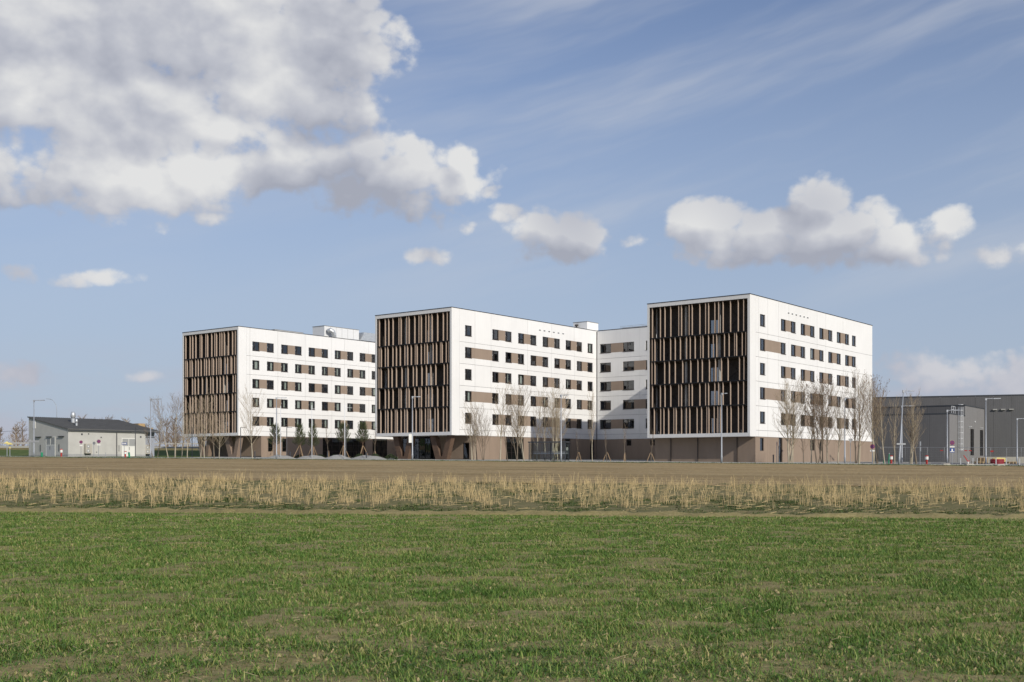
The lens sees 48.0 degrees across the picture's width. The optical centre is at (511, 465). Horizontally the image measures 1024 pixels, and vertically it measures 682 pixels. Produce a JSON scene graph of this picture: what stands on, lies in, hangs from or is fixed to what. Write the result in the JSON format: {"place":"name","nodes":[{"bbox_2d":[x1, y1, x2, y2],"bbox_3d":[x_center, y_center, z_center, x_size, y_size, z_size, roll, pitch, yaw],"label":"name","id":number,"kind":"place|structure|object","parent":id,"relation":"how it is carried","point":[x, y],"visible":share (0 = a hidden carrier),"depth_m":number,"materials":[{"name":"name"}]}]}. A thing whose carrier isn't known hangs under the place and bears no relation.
{"place":"outdoors","nodes":[
{"label":"outdoors","id":0,"kind":"place"},
{"bbox_2d":[0,446,197,449],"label":"berm","id":1,"kind":"structure","parent":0,"point":[154,448],"depth_m":243.89,"materials":[{"name":"green plant"}]},
{"bbox_2d":[0,442,205,446],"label":"guard rail","id":2,"kind":"object","parent":1,"relation":"on","point":[154,443],"visible":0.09,"depth_m":246.58,"materials":[{"name":"metal"}]},
{"bbox_2d":[0,414,206,446],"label":"woodland","id":3,"kind":"object","parent":1,"relation":"on","point":[22,440],"visible":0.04,"depth_m":292.70,"materials":[{"name":"brown plant"}]},
{"bbox_2d":[0,450,199,455],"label":"embankment","id":4,"kind":"structure","parent":0,"point":[156,453],"depth_m":222.18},
{"bbox_2d":[0,454,223,457],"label":"meadow","id":5,"kind":"structure","parent":0,"point":[111,456],"depth_m":180.22,"materials":[{"name":"green plant"}]},
{"bbox_2d":[27,416,159,456],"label":"plant shed","id":6,"kind":"structure","parent":5,"relation":"on","point":[54,436],"depth_m":175.12,"materials":[{"name":"white paint"}]},
{"bbox_2d":[84,444,91,453],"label":"air conditioner","id":7,"kind":"object","parent":6,"relation":"attached to","point":[87,448],"visible":1,"depth_m":172.02,"materials":[{"name":"grey"}]},
{"bbox_2d":[152,396,170,456],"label":"bare tree","id":8,"kind":"object","parent":5,"relation":"on","point":[161,420],"visible":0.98,"depth_m":155.60,"materials":[{"name":"brown plant"}]},
{"bbox_2d":[166,392,186,456],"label":"bare tree","id":9,"kind":"object","parent":5,"relation":"on","point":[175,428],"visible":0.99,"depth_m":157.81,"materials":[{"name":"brown plant"}]},
{"bbox_2d":[6,456,988,465],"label":"verge","id":10,"kind":"structure","parent":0,"point":[532,461],"depth_m":134.37,"materials":[{"name":"green plant"}]},
{"bbox_2d":[33,400,44,456],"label":"street lamp","id":11,"kind":"object","parent":10,"relation":"on","point":[34,431],"visible":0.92,"depth_m":158.51,"materials":[{"name":"grey metal"}]},
{"bbox_2d":[150,399,151,457],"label":"street lamp","id":12,"kind":"object","parent":10,"relation":"on","point":[150,427],"visible":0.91,"depth_m":152.25,"materials":[{"name":"metal"}]},
{"bbox_2d":[276,397,286,458],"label":"street lamp","id":13,"kind":"object","parent":10,"relation":"on","point":[276,425],"visible":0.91,"depth_m":146.06,"materials":[{"name":"metal"}]},
{"bbox_2d":[411,396,419,459],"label":"street lamp","id":14,"kind":"object","parent":10,"relation":"on","point":[412,424],"visible":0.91,"depth_m":139.92,"materials":[{"name":"metal"}]},
{"bbox_2d":[560,395,566,461],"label":"street lamp","id":15,"kind":"object","parent":10,"relation":"on","point":[561,433],"visible":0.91,"depth_m":133.79,"materials":[{"name":"grey metal"}]},
{"bbox_2d":[720,393,726,462],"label":"street lamp","id":16,"kind":"object","parent":10,"relation":"on","point":[721,394],"visible":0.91,"depth_m":127.70,"materials":[{"name":"grey metal"}]},
{"bbox_2d":[898,390,914,464],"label":"street lamp","id":17,"kind":"object","parent":10,"relation":"on","point":[899,457],"visible":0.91,"depth_m":121.61,"materials":[{"name":"grey metal"}]},
{"bbox_2d":[0,511,1023,681],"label":"wheat field","id":18,"kind":"structure","parent":0,"point":[70,662],"depth_m":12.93,"materials":[{"name":"plant"}]},
{"bbox_2d":[0,512,1019,681],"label":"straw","id":19,"kind":"object","parent":18,"relation":"on","point":[506,614],"visible":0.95,"depth_m":13.24,"materials":[{"name":"beige plant"}]},
{"bbox_2d":[0,507,1023,519],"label":"soil ridge","id":20,"kind":"structure","parent":18,"relation":"on","point":[163,510],"depth_m":39.22,"materials":[{"name":"brown soil"}]},
{"bbox_2d":[0,513,1023,681],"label":"field clods","id":21,"kind":"object","parent":18,"relation":"on","point":[634,655],"visible":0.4,"depth_m":11.88,"materials":[{"name":"brown soil"}]},
{"bbox_2d":[0,457,1023,487],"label":"ploughed field","id":22,"kind":"structure","parent":0,"point":[715,473],"depth_m":88.03,"materials":[{"name":"brown soil"}]},
{"bbox_2d":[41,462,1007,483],"bbox_3d":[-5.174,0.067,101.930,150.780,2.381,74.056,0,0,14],"label":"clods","id":23,"kind":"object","parent":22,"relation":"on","point":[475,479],"visible":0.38,"depth_m":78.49,"materials":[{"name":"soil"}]},
{"bbox_2d":[0,476,1023,515],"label":"stalk strip","id":24,"kind":"object","parent":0,"point":[37,497],"visible":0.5,"depth_m":49.15,"materials":[{"name":"plant"}]},
{"bbox_2d":[0,468,1023,500],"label":"stalk stand","id":25,"kind":"object","parent":24,"relation":"on","point":[293,494],"visible":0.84,"depth_m":54.01,"materials":[{"name":"beige plant"}]},
{"bbox_2d":[0,0,1023,446],"label":"sky","id":26,"kind":"structure","parent":0,"point":[169,168],"materials":[{"name":"blue"}]},
{"bbox_2d":[182,457,970,463],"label":"forecourt","id":27,"kind":"structure","parent":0,"point":[586,460],"depth_m":156.92,"materials":[{"name":"grey concrete"}]},
{"bbox_2d":[179,407,188,457],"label":"bare tree","id":28,"kind":"object","parent":27,"relation":"on","point":[183,432],"visible":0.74,"depth_m":160.57,"materials":[{"name":"brown plant"}]},
{"bbox_2d":[183,399,196,457],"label":"bare tree","id":29,"kind":"object","parent":27,"relation":"on","point":[186,433],"visible":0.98,"depth_m":155.07,"materials":[{"name":"brown plant"}]},
{"bbox_2d":[191,407,205,457],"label":"bare tree","id":30,"kind":"object","parent":27,"relation":"on","point":[198,428],"visible":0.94,"depth_m":154.26,"materials":[{"name":"brown plant"}]},
{"bbox_2d":[207,417,216,457],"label":"bare tree","id":31,"kind":"object","parent":27,"relation":"on","point":[212,439],"visible":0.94,"depth_m":153.55,"materials":[{"name":"brown plant"}]},
{"bbox_2d":[207,410,227,457],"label":"bare tree","id":32,"kind":"object","parent":27,"relation":"on","point":[219,433],"visible":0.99,"depth_m":153.28,"materials":[{"name":"brown plant"}]},
{"bbox_2d":[267,422,283,456],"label":"pine tree","id":33,"kind":"object","parent":27,"relation":"on","point":[273,431],"visible":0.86,"depth_m":159.99,"materials":[{"name":"green plant"}]},
{"bbox_2d":[267,455,295,458],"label":"gravel mound","id":34,"kind":"object","parent":27,"relation":"on","point":[282,456],"visible":0.41,"depth_m":152.85,"materials":[{"name":"gravel"}]},
{"bbox_2d":[280,406,287,456],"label":"banner pole","id":35,"kind":"object","parent":27,"relation":"on","point":[280,429],"visible":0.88,"depth_m":152.33,"materials":[{"name":"white"}]},
{"bbox_2d":[182,326,397,457],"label":"hotel block","id":36,"kind":"structure","parent":27,"relation":"on","point":[319,381],"depth_m":191.72,"materials":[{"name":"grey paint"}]},
{"bbox_2d":[313,325,358,339],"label":"ventilation unit","id":37,"kind":"object","parent":36,"relation":"on","point":[336,332],"visible":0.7,"depth_m":203.27,"materials":[{"name":"white metal"}]},
{"bbox_2d":[359,332,374,341],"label":"roof duct","id":38,"kind":"object","parent":36,"relation":"on","point":[365,336],"visible":0.47,"depth_m":208.47,"materials":[{"name":"white metal"}]},
{"bbox_2d":[292,423,306,457],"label":"pine tree","id":39,"kind":"object","parent":27,"relation":"on","point":[298,436],"visible":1,"depth_m":158.82,"materials":[{"name":"green plant"}]},
{"bbox_2d":[296,455,324,458],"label":"gravel mound","id":40,"kind":"object","parent":27,"relation":"on","point":[313,457],"visible":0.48,"depth_m":151.22,"materials":[{"name":"gravel"}]},
{"bbox_2d":[306,424,319,454],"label":"pine tree","id":41,"kind":"object","parent":27,"relation":"on","point":[314,434],"visible":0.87,"depth_m":158.08,"materials":[{"name":"green plant"}]},
{"bbox_2d":[324,455,350,458],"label":"gravel mound","id":42,"kind":"object","parent":27,"relation":"on","point":[337,457],"visible":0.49,"depth_m":150.06,"materials":[{"name":"gravel"}]},
{"bbox_2d":[335,421,350,457],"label":"pine tree","id":43,"kind":"object","parent":27,"relation":"on","point":[341,436],"visible":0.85,"depth_m":156.58,"materials":[{"name":"green plant"}]},
{"bbox_2d":[344,404,348,458],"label":"banner pole","id":44,"kind":"object","parent":27,"relation":"on","point":[344,429],"visible":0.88,"depth_m":149.25,"materials":[{"name":"white"}]},
{"bbox_2d":[355,420,370,455],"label":"pine tree","id":45,"kind":"object","parent":27,"relation":"on","point":[361,431],"visible":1,"depth_m":155.58,"materials":[{"name":"green plant"}]},
{"bbox_2d":[351,455,384,458],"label":"gravel mound","id":46,"kind":"object","parent":27,"relation":"on","point":[371,457],"visible":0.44,"depth_m":150.90,"materials":[{"name":"gravel"}]},
{"bbox_2d":[350,453,397,458],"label":"shrub","id":47,"kind":"object","parent":27,"relation":"on","point":[388,456],"visible":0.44,"depth_m":155.03,"materials":[{"name":"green plant"}]},
{"bbox_2d":[460,402,479,459],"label":"bare tree","id":48,"kind":"object","parent":27,"relation":"on","point":[470,437],"visible":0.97,"depth_m":141.60,"materials":[{"name":"brown plant"}]},
{"bbox_2d":[470,401,479,459],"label":"bare tree","id":49,"kind":"object","parent":27,"relation":"on","point":[474,428],"visible":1,"depth_m":141.19,"materials":[{"name":"brown plant"}]},
{"bbox_2d":[469,402,493,459],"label":"bare tree","id":50,"kind":"object","parent":27,"relation":"on","point":[482,438],"visible":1,"depth_m":140.83,"materials":[{"name":"brown plant"}]},
{"bbox_2d":[498,413,508,459],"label":"bare tree","id":51,"kind":"object","parent":27,"relation":"on","point":[504,436],"visible":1,"depth_m":139.85,"materials":[{"name":"brown plant"}]},
{"bbox_2d":[0,456,1023,465],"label":"kerb","id":52,"kind":"structure","parent":27,"relation":"on","point":[496,460],"depth_m":138.24,"materials":[{"name":"grey concrete"}]},
{"bbox_2d":[498,380,530,459],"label":"bare tree","id":53,"kind":"object","parent":27,"relation":"on","point":[517,426],"visible":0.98,"depth_m":139.46,"materials":[{"name":"brown plant"}]},
{"bbox_2d":[375,307,654,459],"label":"hotel block","id":54,"kind":"structure","parent":27,"relation":"on","point":[444,363],"depth_m":166.16,"materials":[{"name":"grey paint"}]},
{"bbox_2d":[426,418,432,431],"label":"window","id":55,"kind":"structure","parent":54,"relation":"in","point":[426,418],"depth_m":161.84,"materials":[{"name":"grey"}]},
{"bbox_2d":[426,351,432,363],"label":"window","id":56,"kind":"structure","parent":54,"relation":"in","point":[426,351],"depth_m":161.72,"materials":[{"name":"grey"}]},
{"bbox_2d":[427,372,432,384],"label":"window","id":57,"kind":"structure","parent":54,"relation":"in","point":[428,374],"depth_m":161.69,"materials":[{"name":"grey"}]},
{"bbox_2d":[463,443,468,458],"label":"door","id":58,"kind":"structure","parent":54,"relation":"in","point":[465,445],"depth_m":160.88,"materials":[{"name":"grey glass"}]},
{"bbox_2d":[573,321,598,331],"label":"stair head","id":59,"kind":"object","parent":54,"relation":"on","point":[589,325],"visible":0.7,"depth_m":191.72},
{"bbox_2d":[590,440,593,458],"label":"door","id":60,"kind":"structure","parent":54,"relation":"in","point":[592,443],"depth_m":183.35,"materials":[{"name":"metal"}]},
{"bbox_2d":[506,383,527,460],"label":"bare tree","id":61,"kind":"object","parent":27,"relation":"on","point":[519,430],"visible":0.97,"depth_m":139.30,"materials":[{"name":"brown plant"}]},
{"bbox_2d":[530,385,549,460],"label":"bare tree","id":62,"kind":"object","parent":27,"relation":"on","point":[538,432],"visible":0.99,"depth_m":141.84,"materials":[{"name":"brown plant"}]},
{"bbox_2d":[538,394,549,460],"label":"bare tree","id":63,"kind":"object","parent":27,"relation":"on","point":[544,428],"visible":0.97,"depth_m":141.64,"materials":[{"name":"brown plant"}]},
{"bbox_2d":[528,441,569,460],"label":"bus shelter","id":64,"kind":"object","parent":27,"relation":"on","point":[565,452],"visible":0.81,"depth_m":138.59,"materials":[{"name":"grey metal"}]},
{"bbox_2d":[548,399,563,460],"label":"bare tree","id":65,"kind":"object","parent":27,"relation":"on","point":[555,428],"visible":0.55,"depth_m":142.34,"materials":[{"name":"brown plant"}]},
{"bbox_2d":[542,379,576,460],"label":"bare tree","id":66,"kind":"object","parent":27,"relation":"on","point":[557,423],"visible":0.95,"depth_m":141.04,"materials":[{"name":"brown plant"}]},
{"bbox_2d":[587,387,596,460],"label":"bare tree","id":67,"kind":"object","parent":27,"relation":"on","point":[591,411],"visible":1,"depth_m":138.43,"materials":[{"name":"brown plant"}]},
{"bbox_2d":[647,293,872,461],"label":"hotel block","id":68,"kind":"structure","parent":27,"relation":"on","point":[746,352],"depth_m":147.21,"materials":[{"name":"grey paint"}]},
{"bbox_2d":[710,418,716,432],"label":"window","id":69,"kind":"structure","parent":68,"relation":"in","point":[711,419],"depth_m":145.68,"materials":[{"name":"grey glass"}]},
{"bbox_2d":[710,390,717,404],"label":"window","id":70,"kind":"structure","parent":68,"relation":"in","point":[711,391],"depth_m":145.66,"materials":[{"name":"grey glass"}]},
{"bbox_2d":[710,367,717,381],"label":"window","id":71,"kind":"structure","parent":68,"relation":"in","point":[712,369],"depth_m":145.64,"materials":[{"name":"grey glass"}]},
{"bbox_2d":[710,343,717,356],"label":"window","id":72,"kind":"structure","parent":68,"relation":"in","point":[711,344],"depth_m":145.61,"materials":[{"name":"grey glass"}]},
{"bbox_2d":[710,319,717,332],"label":"window","id":73,"kind":"structure","parent":68,"relation":"in","point":[711,321],"depth_m":145.64,"materials":[{"name":"grey"}]},
{"bbox_2d":[779,438,781,461],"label":"door","id":74,"kind":"structure","parent":68,"relation":"in","point":[780,439],"depth_m":147.32,"materials":[{"name":"grey"}]},
{"bbox_2d":[771,372,810,462],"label":"bare tree","id":75,"kind":"object","parent":27,"relation":"on","point":[792,410],"visible":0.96,"depth_m":128.97,"materials":[{"name":"brown plant"}]},
{"bbox_2d":[772,375,810,462],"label":"bare tree","id":76,"kind":"object","parent":27,"relation":"on","point":[787,433],"visible":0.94,"depth_m":128.98,"materials":[{"name":"brown plant"}]},
{"bbox_2d":[805,387,820,462],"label":"bare tree","id":77,"kind":"object","parent":27,"relation":"on","point":[812,425],"visible":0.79,"depth_m":128.41,"materials":[{"name":"brown plant"}]},
{"bbox_2d":[796,376,844,462],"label":"bare tree","id":78,"kind":"object","parent":27,"relation":"on","point":[814,410],"visible":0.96,"depth_m":127.48,"materials":[{"name":"brown plant"}]},
{"bbox_2d":[802,373,838,462],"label":"bare tree","id":79,"kind":"object","parent":27,"relation":"on","point":[823,417],"visible":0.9,"depth_m":127.65,"materials":[{"name":"brown plant"}]},
{"bbox_2d":[805,374,839,462],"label":"bare tree","id":80,"kind":"object","parent":27,"relation":"on","point":[829,394],"visible":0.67,"depth_m":128.59,"materials":[{"name":"brown plant"}]},
{"bbox_2d":[830,394,850,462],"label":"bare tree","id":81,"kind":"object","parent":27,"relation":"on","point":[839,427],"visible":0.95,"depth_m":127.24,"materials":[{"name":"brown plant"}]},
{"bbox_2d":[844,398,851,462],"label":"street lamp","id":82,"kind":"object","parent":27,"relation":"on","point":[844,435],"visible":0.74,"depth_m":137.95,"materials":[{"name":"metal"}]},
{"bbox_2d":[839,365,875,462],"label":"bare tree","id":83,"kind":"object","parent":27,"relation":"on","point":[855,414],"visible":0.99,"depth_m":126.16,"materials":[{"name":"brown plant"}]},
{"bbox_2d":[846,369,872,462],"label":"bare tree","id":84,"kind":"object","parent":27,"relation":"on","point":[859,413],"visible":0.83,"depth_m":127.00,"materials":[{"name":"brown plant"}]},
{"bbox_2d":[863,377,884,463],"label":"bare tree","id":85,"kind":"object","parent":27,"relation":"on","point":[872,426],"visible":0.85,"depth_m":127.50,"materials":[{"name":"brown plant"}]},
{"bbox_2d":[860,369,889,463],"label":"bare tree","id":86,"kind":"object","parent":27,"relation":"on","point":[875,409],"visible":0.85,"depth_m":128.13,"materials":[{"name":"brown plant"}]},
{"bbox_2d":[871,388,888,463],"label":"bare tree","id":87,"kind":"object","parent":27,"relation":"on","point":[881,439],"visible":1,"depth_m":125.70,"materials":[{"name":"brown plant"}]},
{"bbox_2d":[888,393,900,463],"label":"bare tree","id":88,"kind":"object","parent":27,"relation":"on","point":[894,430],"visible":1,"depth_m":126.07,"materials":[{"name":"brown plant"}]},
{"bbox_2d":[902,412,916,463],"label":"bare tree","id":89,"kind":"object","parent":27,"relation":"on","point":[912,442],"visible":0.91,"depth_m":125.93,"materials":[{"name":"brown plant"}]},
{"bbox_2d":[901,387,924,463],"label":"bare tree","id":90,"kind":"object","parent":27,"relation":"on","point":[911,433],"visible":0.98,"depth_m":125.60,"materials":[{"name":"brown plant"}]},
{"bbox_2d":[906,392,924,463],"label":"bare tree","id":91,"kind":"object","parent":27,"relation":"on","point":[914,424],"visible":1,"depth_m":125.89,"materials":[{"name":"brown plant"}]},
{"bbox_2d":[873,405,983,462],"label":"hall annex","id":92,"kind":"object","parent":27,"relation":"on","point":[933,425],"visible":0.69,"depth_m":191.05,"materials":[{"name":"grey metal"}]},
{"bbox_2d":[958,404,962,461],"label":"caged ladder","id":93,"kind":"object","parent":92,"relation":"attached to","point":[958,431],"visible":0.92,"depth_m":190.29,"materials":[{"name":"white"}]},
{"bbox_2d":[970,429,973,455],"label":"window","id":94,"kind":"structure","parent":92,"relation":"in","point":[971,430],"depth_m":200.00,"materials":[{"name":"grey glass"}]},
{"bbox_2d":[980,430,982,455],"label":"window","id":95,"kind":"structure","parent":92,"relation":"in","point":[981,431],"depth_m":206.04,"materials":[{"name":"grey"}]},
{"bbox_2d":[946,410,956,462],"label":"street lamp","id":96,"kind":"object","parent":27,"relation":"on","point":[947,435],"visible":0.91,"depth_m":147.94,"materials":[{"name":"metal"}]},
{"bbox_2d":[985,398,1000,463],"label":"street lamp","id":97,"kind":"object","parent":27,"relation":"on","point":[985,430],"visible":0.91,"depth_m":138.96,"materials":[{"name":"grey metal"}]},
{"bbox_2d":[1016,418,1023,462],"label":"street lamp","id":98,"kind":"object","parent":27,"relation":"on","point":[1017,442],"visible":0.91,"depth_m":159.95,"materials":[{"name":"metal"}]},
{"bbox_2d":[860,462,1023,464],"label":"access road","id":99,"kind":"structure","parent":0,"point":[932,463],"depth_m":139.02,"materials":[{"name":"grey asphalt"}]},
{"bbox_2d":[990,459,1004,463],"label":"hose coil","id":100,"kind":"object","parent":99,"relation":"on","point":[1000,461],"visible":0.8,"depth_m":139.47,"materials":[{"name":"red"}]},
{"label":"pavement","id":101,"kind":"structure","parent":0,"visible":0},
{"bbox_2d":[189,390,217,457],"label":"bare tree","id":102,"kind":"object","parent":101,"relation":"on","point":[200,422],"visible":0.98,"depth_m":152.77,"materials":[{"name":"brown plant"}]},
{"bbox_2d":[236,386,266,457],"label":"bare tree","id":103,"kind":"object","parent":101,"relation":"on","point":[250,418],"visible":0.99,"depth_m":149.71,"materials":[{"name":"brown plant"}]},
{"bbox_2d":[493,380,511,459],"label":"bare tree","id":104,"kind":"object","parent":101,"relation":"on","point":[501,434],"visible":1,"depth_m":139.72,"materials":[{"name":"brown plant"}]},
{"bbox_3d":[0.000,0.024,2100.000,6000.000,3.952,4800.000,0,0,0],"label":"ground","id":105,"kind":"structure","parent":0,"visible":0},
{"bbox_2d":[0,456,1023,515],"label":"weeds","id":106,"kind":"object","parent":105,"relation":"on","point":[418,506],"visible":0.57,"depth_m":45.20,"materials":[{"name":"beige plant"}]},
{"bbox_2d":[872,394,1023,462],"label":"warehouse","id":107,"kind":"structure","parent":105,"relation":"on","point":[1004,412],"depth_m":206.49,"materials":[{"name":"grey metal"}]},
{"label":"highway","id":108,"kind":"structure","parent":0,"visible":0},
{"bbox_2d":[0,446,198,449],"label":"guard rail","id":109,"kind":"object","parent":108,"relation":"on","point":[28,447],"visible":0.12,"depth_m":228.06,"materials":[{"name":"metal"}]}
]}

